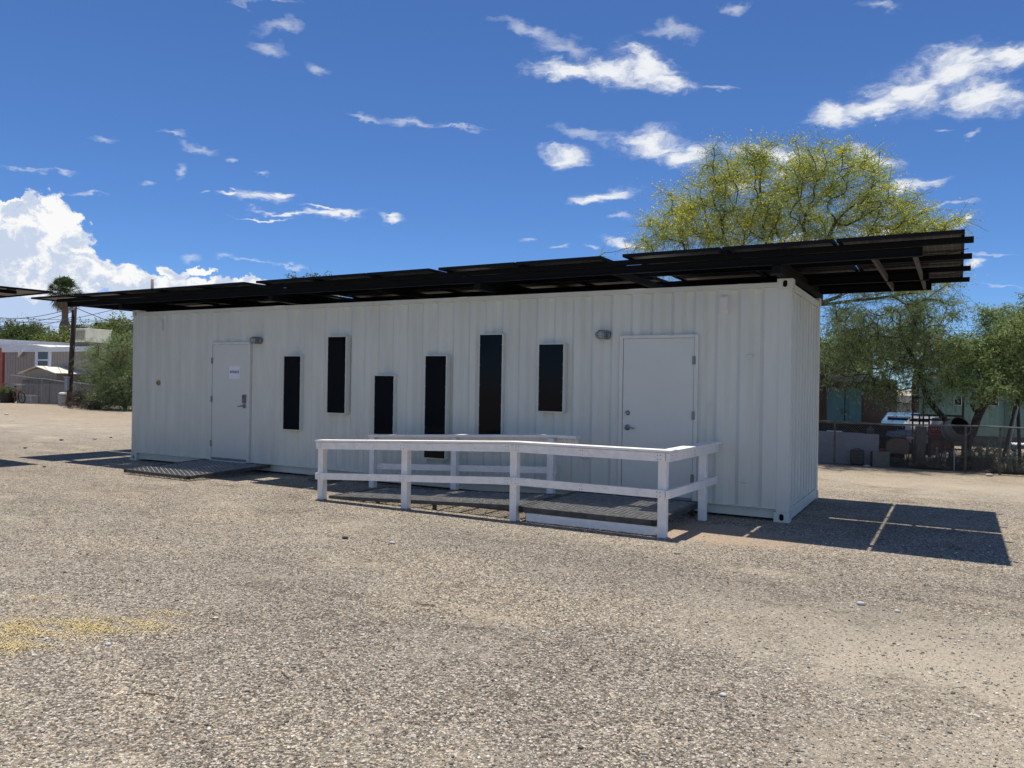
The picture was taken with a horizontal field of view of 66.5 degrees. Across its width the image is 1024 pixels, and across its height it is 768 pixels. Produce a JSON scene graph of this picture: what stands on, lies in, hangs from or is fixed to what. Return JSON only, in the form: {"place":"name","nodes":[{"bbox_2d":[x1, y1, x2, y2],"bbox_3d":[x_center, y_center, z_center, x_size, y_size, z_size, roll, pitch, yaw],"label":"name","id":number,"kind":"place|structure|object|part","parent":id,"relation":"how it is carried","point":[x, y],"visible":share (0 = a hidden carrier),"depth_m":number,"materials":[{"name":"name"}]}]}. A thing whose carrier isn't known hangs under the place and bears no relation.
{"place":"outdoors","nodes":[
{"label":"outdoors","id":0,"kind":"place"},
{"bbox_2d":[14,321,96,322],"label":"overhead wire","id":1,"kind":"object","parent":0,"point":[47,322],"visible":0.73,"depth_m":68.26,"materials":[{"name":"black plastic"}]},
{"bbox_2d":[58,395,65,405],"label":"water bucket","id":2,"kind":"object","parent":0,"point":[61,399],"visible":0.77,"depth_m":42.40,"materials":[{"name":"plastic"}]},
{"bbox_2d":[0,390,1023,767],"bbox_3d":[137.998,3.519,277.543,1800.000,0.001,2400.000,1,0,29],"label":"ground","id":3,"kind":"structure","parent":0,"point":[972,512],"depth_m":5.29,"materials":[{"name":"beige gravel"}]},
{"bbox_2d":[0,381,21,402],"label":"potted plant","id":4,"kind":"object","parent":3,"relation":"on","point":[5,396],"visible":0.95,"depth_m":45.28,"materials":[{"name":"green plant"}]},
{"bbox_2d":[9,385,25,402],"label":"bicycle","id":5,"kind":"object","parent":3,"relation":"on","point":[20,391],"visible":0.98,"depth_m":45.04,"materials":[{"name":"black metal"}]},
{"bbox_2d":[0,315,52,340],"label":"background tree","id":6,"kind":"object","parent":3,"relation":"on","point":[13,331],"visible":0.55,"depth_m":74.89,"materials":[{"name":"green plant"}]},
{"bbox_2d":[17,395,37,403],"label":"concrete trough","id":7,"kind":"object","parent":3,"relation":"on","point":[30,399],"visible":0.61,"depth_m":44.97,"materials":[{"name":"grey concrete"}]},
{"bbox_2d":[0,339,69,389],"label":"red building","id":8,"kind":"structure","parent":3,"relation":"on","point":[4,342],"depth_m":51.48,"materials":[{"name":"metal"}]},
{"bbox_2d":[18,366,81,398],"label":"garden shed","id":9,"kind":"structure","parent":3,"relation":"on","point":[53,373],"depth_m":45.92,"materials":[{"name":"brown wood"}]},
{"bbox_2d":[22,379,79,403],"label":"plank screen","id":10,"kind":"object","parent":3,"relation":"on","point":[29,383],"visible":0.38,"depth_m":44.77,"materials":[{"name":"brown wood"}]},
{"bbox_2d":[31,323,70,342],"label":"background shrub","id":11,"kind":"object","parent":3,"relation":"on","point":[52,336],"visible":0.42,"depth_m":65.84,"materials":[{"name":"green plant"}]},
{"bbox_2d":[10,375,101,403],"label":"chain link fence","id":12,"kind":"object","parent":3,"relation":"on","point":[41,390],"visible":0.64,"depth_m":44.38,"materials":[{"name":"grey metal"}]},
{"bbox_2d":[46,275,82,333],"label":"fan palm","id":13,"kind":"object","parent":3,"relation":"on","point":[64,285],"visible":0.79,"depth_m":86.05,"materials":[{"name":"green plant"}]},
{"bbox_2d":[1,344,132,405],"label":"mobile home","id":14,"kind":"object","parent":3,"relation":"on","point":[20,357],"visible":0.27,"depth_m":48.46,"materials":[{"name":"beige"}]},
{"bbox_2d":[35,352,51,366],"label":"window","id":15,"kind":"structure","parent":14,"relation":"in","point":[41,358],"depth_m":48.20,"materials":[{"name":"grey glass"}]},
{"bbox_2d":[69,328,112,346],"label":"evaporative cooler","id":16,"kind":"object","parent":14,"relation":"on","point":[87,334],"visible":0.71,"depth_m":47.94,"materials":[{"name":"beige metal"}]},
{"bbox_2d":[63,307,76,405],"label":"utility pole","id":17,"kind":"object","parent":3,"relation":"on","point":[68,382],"visible":0.73,"depth_m":41.42,"materials":[{"name":"brown wood"}]},
{"bbox_2d":[0,311,71,321],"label":"overhead wire","id":18,"kind":"object","parent":17,"relation":"attached to","point":[40,320],"visible":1,"depth_m":47.31,"materials":[{"name":"black plastic"}]},
{"bbox_2d":[6,308,70,318],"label":"overhead wire","id":19,"kind":"object","parent":17,"relation":"attached to","point":[36,316],"visible":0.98,"depth_m":45.81,"materials":[{"name":"black plastic"}]},
{"bbox_2d":[77,308,132,329],"bbox_3d":[-19.780,-3.192,37.642,0.034,1.624,10.063,1,0,-42],"label":"overhead wire","id":20,"kind":"object","parent":17,"relation":"attached to","point":[106,320],"visible":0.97,"depth_m":36.85,"materials":[{"name":"black plastic"}]},
{"bbox_2d":[63,316,88,330],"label":"background tree","id":21,"kind":"object","parent":3,"relation":"on","point":[77,325],"visible":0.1,"depth_m":71.99,"materials":[{"name":"green plant"}]},
{"bbox_2d":[59,385,98,407],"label":"brush pile","id":22,"kind":"object","parent":3,"relation":"on","point":[81,396],"visible":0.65,"depth_m":40.34,"materials":[{"name":"brown plant"}]},
{"bbox_2d":[63,399,112,409],"bbox_3d":[-20.927,1.218,38.622,3.157,1.115,1.490,1,0,29],"label":"dead brush","id":23,"kind":"object","parent":3,"relation":"on","point":[95,405],"visible":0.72,"depth_m":38.43,"materials":[{"name":"brown plant"}]},
{"bbox_2d":[60,310,132,343],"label":"background tree","id":24,"kind":"object","parent":3,"relation":"on","point":[124,322],"visible":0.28,"depth_m":55.84,"materials":[{"name":"green plant"}]},
{"bbox_2d":[67,324,132,410],"bbox_3d":[-19.407,-0.218,38.383,7.090,5.526,4.229,1,0,29],"label":"tamarisk bush","id":25,"kind":"object","parent":3,"relation":"on","point":[121,361],"visible":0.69,"depth_m":37.81,"materials":[{"name":"green plant"}]},
{"bbox_2d":[0,593,236,666],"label":"fallen petals","id":26,"kind":"object","parent":3,"relation":"on","point":[37,632],"visible":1,"depth_m":4.94,"materials":[{"name":"yellow plant"}]},
{"bbox_2d":[136,692,187,698],"bbox_3d":[-1.750,1.562,3.914,0.304,0.007,0.020,1,0,13],"label":"twig","id":27,"kind":"object","parent":3,"relation":"on","point":[158,694],"visible":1,"depth_m":3.93,"materials":[{"name":"beige wood"}]},
{"bbox_2d":[124,459,269,479],"bbox_3d":[-5.283,1.423,13.118,1.839,0.132,1.491,1,0,29],"label":"ramp","id":28,"kind":"object","parent":3,"relation":"on","point":[193,469],"depth_m":12.98,"materials":[{"name":"metal"}]},
{"bbox_2d":[286,271,336,295],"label":"background tree","id":29,"kind":"object","parent":3,"relation":"on","point":[315,275],"visible":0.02,"depth_m":58.03,"materials":[{"name":"green plant"}]},
{"bbox_2d":[308,474,342,482],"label":"timber block","id":30,"kind":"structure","parent":3,"relation":"on","point":[311,477],"depth_m":12.40,"materials":[{"name":"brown wood"}]},
{"bbox_2d":[368,434,580,493],"bbox_3d":[-0.642,1.141,11.000,3.431,0.982,0.143,1,0,29],"label":"handrail","id":31,"kind":"object","parent":3,"relation":"on","point":[455,468],"visible":0.78,"depth_m":11.00,"materials":[{"name":"white wood"}]},
{"bbox_2d":[130,278,821,522],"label":"container office","id":32,"kind":"structure","parent":3,"relation":"on","point":[733,369],"depth_m":11.10,"materials":[{"name":"paint"}]},
{"bbox_2d":[210,344,247,461],"bbox_3d":[-5.000,0.329,13.798,0.928,2.054,0.137,1,0,29],"label":"door","id":33,"kind":"structure","parent":32,"relation":"in","point":[228,399],"depth_m":13.80,"materials":[{"name":"paint"}]},
{"bbox_2d":[229,366,239,378],"bbox_3d":[-4.881,-0.205,13.734,0.265,0.225,0.003,1,0,29],"label":"paper notice","id":34,"kind":"object","parent":32,"relation":"attached to","point":[234,372],"visible":1,"depth_m":13.73,"materials":[{"name":"white paper"}]},
{"bbox_2d":[282,355,303,430],"bbox_3d":[-3.645,0.148,13.057,0.396,1.247,0.113,1,0,29],"label":"window","id":35,"kind":"structure","parent":32,"relation":"in","point":[293,365],"depth_m":13.00,"materials":[{"name":"glass"}]},
{"bbox_2d":[326,336,350,413],"bbox_3d":[-2.796,-0.146,12.589,0.396,1.247,0.113,1,0,29],"label":"window","id":36,"kind":"structure","parent":32,"relation":"in","point":[338,347],"depth_m":12.53,"materials":[{"name":"glass"}]},
{"bbox_2d":[373,375,396,433],"bbox_3d":[-1.958,0.327,12.121,0.396,0.932,0.113,1,0,29],"label":"window","id":37,"kind":"structure","parent":32,"relation":"in","point":[385,386],"depth_m":12.06,"materials":[{"name":"glass"}]},
{"bbox_2d":[423,355,450,459],"bbox_3d":[-1.119,0.342,11.656,0.396,1.544,0.113,1,0,29],"label":"window","id":38,"kind":"structure","parent":32,"relation":"in","point":[437,375],"depth_m":11.60,"materials":[{"name":"glass"}]},
{"bbox_2d":[478,334,505,433],"bbox_3d":[-0.284,0.013,11.196,0.396,1.458,0.113,1,0,29],"label":"window","id":39,"kind":"structure","parent":32,"relation":"in","point":[492,347],"depth_m":11.14,"materials":[{"name":"glass"}]},
{"bbox_2d":[31,229,973,311],"bbox_3d":[-1.706,-1.484,13.368,16.500,0.298,3.670,1,0,30],"label":"solar canopy","id":40,"kind":"object","parent":32,"relation":"on","point":[920,261],"visible":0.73,"depth_m":10.76,"materials":[{"name":"black"}]},
{"bbox_2d":[537,343,567,412],"bbox_3d":[0.555,-0.083,10.732,0.396,0.942,0.113,1,0,29],"label":"window","id":41,"kind":"structure","parent":32,"relation":"in","point":[552,357],"depth_m":10.68,"materials":[{"name":"glass"}]},
{"bbox_2d":[622,338,695,500],"bbox_3d":[1.865,0.440,9.994,0.968,2.054,0.137,1,0,29],"label":"door","id":42,"kind":"structure","parent":32,"relation":"in","point":[658,374],"depth_m":10.00,"materials":[{"name":"paint"}]},
{"bbox_2d":[329,487,697,534],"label":"entrance ramp","id":43,"kind":"structure","parent":3,"relation":"on","point":[620,513],"depth_m":9.45,"materials":[{"name":"metal"}]},
{"bbox_2d":[315,439,721,537],"bbox_3d":[-0.049,1.153,10.038,5.034,0.978,1.702,1,0,29],"label":"handrail","id":44,"kind":"object","parent":3,"relation":"on","point":[662,493],"visible":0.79,"depth_m":9.10,"materials":[{"name":"white wood"}]},
{"bbox_2d":[588,121,988,339],"bbox_3d":[6.072,-2.084,18.591,8.995,7.659,4.765,1,0,29],"label":"palo verde tree","id":45,"kind":"object","parent":3,"relation":"on","point":[774,214],"visible":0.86,"depth_m":17.57,"materials":[{"name":"green plant"}]},
{"bbox_2d":[819,365,827,422],"bbox_3d":[7.891,0.635,19.799,0.160,2.246,0.160,1,0,29],"label":"wooden post","id":46,"kind":"object","parent":3,"relation":"on","point":[823,408],"visible":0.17,"depth_m":19.73,"materials":[{"name":"brown wood"}]},
{"bbox_2d":[818,431,878,464],"bbox_3d":[7.075,1.359,16.696,1.391,0.678,0.150,1,0,29],"label":"white board","id":47,"kind":"object","parent":3,"relation":"on","point":[848,442],"visible":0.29,"depth_m":16.67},
{"bbox_2d":[850,448,863,465],"bbox_3d":[7.241,1.521,16.380,0.262,0.361,0.180,1,0,29],"label":"pet carrier","id":48,"kind":"object","parent":3,"relation":"on","point":[860,458],"visible":0.8,"depth_m":16.31,"materials":[{"name":"grey plastic"}]},
{"bbox_2d":[819,375,896,424],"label":"brown outbuilding","id":49,"kind":"structure","parent":3,"relation":"on","point":[867,415],"depth_m":22.65,"materials":[{"name":"paint"}]},
{"bbox_2d":[827,387,844,423],"bbox_3d":[9.484,0.893,22.885,0.465,1.575,0.086,1,0,29],"label":"door","id":50,"kind":"structure","parent":49,"relation":"in","point":[838,415],"depth_m":22.89,"materials":[{"name":"teal paint"}]},
{"bbox_2d":[845,387,861,423],"bbox_3d":[9.900,0.896,22.655,0.427,1.582,0.086,1,0,29],"label":"door","id":51,"kind":"structure","parent":49,"relation":"in","point":[853,410],"depth_m":22.65,"materials":[{"name":"teal paint"}]},
{"bbox_2d":[819,423,904,462],"bbox_3d":[7.869,1.328,17.742,1.971,0.803,0.650,1,0,29],"label":"dark workbench","id":52,"kind":"object","parent":3,"relation":"on","point":[856,430],"visible":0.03,"depth_m":17.90,"materials":[{"name":"black metal"}]},
{"bbox_2d":[867,426,873,433],"bbox_3d":[8.018,1.047,17.462,0.150,0.200,0.150,1,0,29],"label":"dark jug","id":53,"kind":"object","parent":52,"relation":"on","point":[870,431],"visible":0.6,"depth_m":17.41,"materials":[{"name":"grey plastic"}]},
{"bbox_2d":[819,321,915,380],"bbox_3d":[13.724,-0.421,31.048,5.004,4.550,5.767,1,0,29],"label":"background tree","id":54,"kind":"object","parent":3,"relation":"on","point":[835,362],"visible":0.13,"depth_m":30.48,"materials":[{"name":"green plant"}]},
{"bbox_2d":[870,451,889,466],"bbox_3d":[7.633,1.554,16.198,0.356,0.306,0.102,1,0,29],"label":"metal cabinet","id":55,"kind":"object","parent":3,"relation":"on","point":[874,458],"visible":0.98,"depth_m":16.15,"materials":[{"name":"black metal"}]},
{"bbox_2d":[819,292,976,457],"bbox_3d":[8.637,-0.169,17.931,3.785,3.890,2.688,1,0,44],"label":"mesquite tree","id":56,"kind":"object","parent":3,"relation":"on","point":[913,332],"visible":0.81,"depth_m":17.63,"materials":[{"name":"green plant"}]},
{"bbox_2d":[885,437,910,466],"bbox_3d":[8.116,1.410,16.410,0.478,0.617,0.400,1,0,29],"label":"padded chair","id":57,"kind":"object","parent":3,"relation":"on","point":[901,447],"visible":0.67,"depth_m":16.24,"materials":[{"name":"grey fabric"}]},
{"bbox_2d":[886,430,913,439],"bbox_3d":[8.125,1.056,16.363,0.549,0.196,0.340,1,0,29],"label":"blue bundle","id":58,"kind":"object","parent":57,"relation":"on","point":[908,436],"visible":0.8,"depth_m":16.24,"materials":[{"name":"fabric"}]},
{"bbox_2d":[881,412,919,425],"bbox_3d":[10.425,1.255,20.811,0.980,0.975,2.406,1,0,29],"label":"parked car","id":59,"kind":"object","parent":3,"relation":"on","point":[889,417],"visible":0.08,"depth_m":20.37,"materials":[{"name":"white paint"}]},
{"bbox_2d":[890,454,930,466],"bbox_3d":[8.218,1.724,16.236,0.938,0.499,0.830,1,0,-12],"label":"yard shrub","id":60,"kind":"object","parent":3,"relation":"on","point":[898,463],"visible":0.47,"depth_m":16.29,"materials":[{"name":"green plant"}]},
{"bbox_2d":[907,459,927,468],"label":"agave","id":61,"kind":"object","parent":3,"relation":"on","point":[917,463],"visible":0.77,"depth_m":15.81,"materials":[{"name":"green plant"}]},
{"bbox_2d":[912,426,926,466],"bbox_3d":[8.499,1.325,16.279,0.264,0.900,0.257,1,0,29],"label":"tree stump","id":62,"kind":"object","parent":3,"relation":"on","point":[919,450],"visible":0.69,"depth_m":16.19,"materials":[{"name":"brown wood"}]},
{"bbox_2d":[818,420,1023,474],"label":"chain link fence","id":63,"kind":"object","parent":3,"relation":"on","point":[964,444],"visible":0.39,"depth_m":15.47,"materials":[{"name":"grey metal"}]},
{"bbox_2d":[820,329,1023,375],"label":"background tree","id":64,"kind":"object","parent":3,"relation":"on","point":[823,338],"depth_m":30.54,"materials":[{"name":"green plant"}]},
{"bbox_2d":[902,416,942,453],"bbox_3d":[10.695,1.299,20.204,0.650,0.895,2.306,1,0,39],"label":"white pickup","id":65,"kind":"object","parent":3,"relation":"on","point":[925,422],"visible":0.14,"depth_m":19.53,"materials":[{"name":"grey paint"}]},
{"bbox_2d":[869,305,995,412],"bbox_3d":[16.023,-0.541,29.579,4.824,4.843,5.758,1,0,29],"label":"background tree","id":66,"kind":"object","parent":3,"relation":"on","point":[916,400],"visible":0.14,"depth_m":29.63,"materials":[{"name":"green plant"}]},
{"bbox_2d":[926,459,946,468],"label":"agave","id":67,"kind":"object","parent":3,"relation":"on","point":[933,467],"visible":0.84,"depth_m":15.77,"materials":[{"name":"green plant"}]},
{"bbox_2d":[911,374,963,456],"bbox_3d":[9.820,0.762,18.019,1.065,2.015,0.564,1,0,29],"label":"steel rack","id":68,"kind":"object","parent":3,"relation":"on","point":[928,419],"visible":0.42,"depth_m":17.97,"materials":[{"name":"black metal"}]},
{"bbox_2d":[927,437,952,458],"bbox_3d":[9.374,1.464,17.073,0.516,0.580,0.600,1,0,29],"label":"wooden bench","id":69,"kind":"object","parent":3,"relation":"on","point":[933,442],"visible":0.33,"depth_m":16.90,"materials":[{"name":"brown wood"}]},
{"bbox_2d":[929,426,940,437],"bbox_3d":[9.376,1.065,17.138,0.387,0.256,0.370,1,0,29],"label":"red crate","id":70,"kind":"object","parent":69,"relation":"on","point":[933,435],"visible":0.39,"depth_m":17.02,"materials":[{"name":"paint"}]},
{"bbox_2d":[935,462,951,469],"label":"grass tuft","id":71,"kind":"object","parent":3,"relation":"on","point":[942,466],"visible":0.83,"depth_m":15.62,"materials":[{"name":"green plant"}]},
{"bbox_2d":[928,454,970,469],"bbox_3d":[8.845,1.671,15.992,0.926,0.504,0.728,1,0,9],"label":"yard shrub","id":72,"kind":"object","parent":3,"relation":"on","point":[956,466],"visible":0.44,"depth_m":15.88,"materials":[{"name":"green plant"}]},
{"bbox_2d":[941,451,971,466],"bbox_3d":[9.120,1.659,15.971,0.818,0.601,0.523,1,0,4],"label":"yard shrub","id":73,"kind":"object","parent":3,"relation":"on","point":[958,460],"visible":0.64,"depth_m":15.91,"materials":[{"name":"green plant"}]},
{"bbox_2d":[938,417,975,462],"bbox_3d":[9.416,1.218,16.539,0.710,1.055,0.640,1,0,29],"label":"cement mixer","id":74,"kind":"object","parent":3,"relation":"on","point":[957,421],"visible":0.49,"depth_m":16.49,"materials":[{"name":"black metal"}]},
{"bbox_2d":[909,292,1023,457],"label":"mesquite tree","id":75,"kind":"object","parent":3,"relation":"on","point":[1008,377],"visible":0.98,"depth_m":16.18,"materials":[{"name":"green plant"}]},
{"bbox_2d":[915,376,1023,447],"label":"green trailer","id":76,"kind":"object","parent":3,"relation":"on","point":[999,417],"visible":0.31,"depth_m":22.38,"materials":[{"name":"green metal"}]},
{"bbox_3d":[12.953,0.481,22.686,0.212,0.284,0.058,1,0,29],"label":"window","id":77,"kind":"part","parent":76,"relation":"part of","materials":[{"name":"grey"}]},
{"bbox_3d":[13.722,0.449,22.260,0.268,0.357,0.058,1,0,29],"label":"window","id":78,"kind":"part","parent":76,"relation":"part of","materials":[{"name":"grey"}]},
{"bbox_2d":[971,455,992,470],"bbox_3d":[9.474,1.601,15.736,0.362,0.272,0.400,1,0,29],"label":"brick planter","id":79,"kind":"object","parent":3,"relation":"on","point":[979,466],"visible":0.56,"depth_m":15.57,"materials":[{"name":"brown brick"}]},
{"bbox_2d":[986,441,988,457],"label":"cactus","id":80,"kind":"object","parent":79,"relation":"in","point":[987,448],"visible":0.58,"depth_m":15.67,"materials":[{"name":"green plant"}]},
{"bbox_2d":[961,445,1004,466],"bbox_3d":[9.536,1.577,15.779,0.919,0.713,0.715,1,0,29],"label":"yard shrub","id":81,"kind":"object","parent":3,"relation":"on","point":[983,455],"visible":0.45,"depth_m":15.72,"materials":[{"name":"green plant"}]},
{"bbox_2d":[984,461,1003,472],"bbox_3d":[9.415,1.609,15.182,0.467,0.254,0.398,1,0,-10],"label":"agave","id":82,"kind":"object","parent":3,"relation":"on","point":[996,468],"visible":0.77,"depth_m":15.20,"materials":[{"name":"green plant"}]},
{"bbox_2d":[973,439,1023,464],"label":"yard shrub","id":83,"kind":"object","parent":3,"relation":"on","point":[1012,450],"visible":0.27,"depth_m":15.97,"materials":[{"name":"green plant"}]},
{"bbox_2d":[993,460,1021,473],"bbox_3d":[9.611,1.595,15.168,0.590,0.290,0.503,1,0,29],"label":"agave","id":84,"kind":"object","parent":3,"relation":"on","point":[1004,467],"visible":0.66,"depth_m":15.11,"materials":[{"name":"green plant"}]},
{"bbox_2d":[993,453,1023,473],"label":"yard shrub","id":85,"kind":"object","parent":3,"relation":"on","point":[1022,461],"visible":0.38,"depth_m":15.41,"materials":[{"name":"green plant"}]},
{"bbox_2d":[1001,403,1016,463],"bbox_3d":[10.056,1.061,15.828,0.366,1.381,0.055,1,0,-4],"label":"leaning pole","id":86,"kind":"object","parent":3,"relation":"on","point":[1010,424],"visible":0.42,"depth_m":15.82,"materials":[{"name":"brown wood"}]},
{"bbox_2d":[1005,406,1018,462],"bbox_3d":[10.078,1.099,15.758,0.316,1.302,0.032,1,0,-9],"label":"leaning pole","id":87,"kind":"object","parent":3,"relation":"on","point":[1012,432],"visible":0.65,"depth_m":15.75,"materials":[{"name":"grey metal"}]},
{"bbox_2d":[1001,461,1023,473],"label":"agave","id":88,"kind":"object","parent":3,"relation":"on","point":[1013,467],"visible":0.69,"depth_m":15.06,"materials":[{"name":"green plant"}]},
{"bbox_2d":[1016,397,1021,466],"bbox_3d":[10.270,1.010,15.825,0.067,1.485,0.245,1,0,11],"label":"leaning pole","id":89,"kind":"object","parent":3,"relation":"on","point":[1018,425],"visible":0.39,"depth_m":15.82,"materials":[{"name":"brown wood"}]},
{"bbox_2d":[0,0,1023,389],"label":"sky","id":90,"kind":"structure","parent":0,"point":[172,143],"materials":[{"name":"blue"}]},
{"bbox_2d":[819,342,871,374],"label":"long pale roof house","id":91,"kind":"structure","parent":0,"point":[844,364],"depth_m":36.79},
{"bbox_2d":[897,395,911,412],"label":"pale far house","id":92,"kind":"structure","parent":0,"point":[906,401],"depth_m":31.78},
{"bbox_3d":[-14.888,-0.088,8.548,2.567,2.896,12.200,1,0,32],"label":"container office","id":93,"kind":"object","parent":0,"visible":0},
{"bbox_2d":[0,286,52,297],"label":"solar canopy","id":94,"kind":"object","parent":93,"relation":"on","point":[5,291],"visible":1,"depth_m":14.62,"materials":[{"name":"black metal"}]}
]}

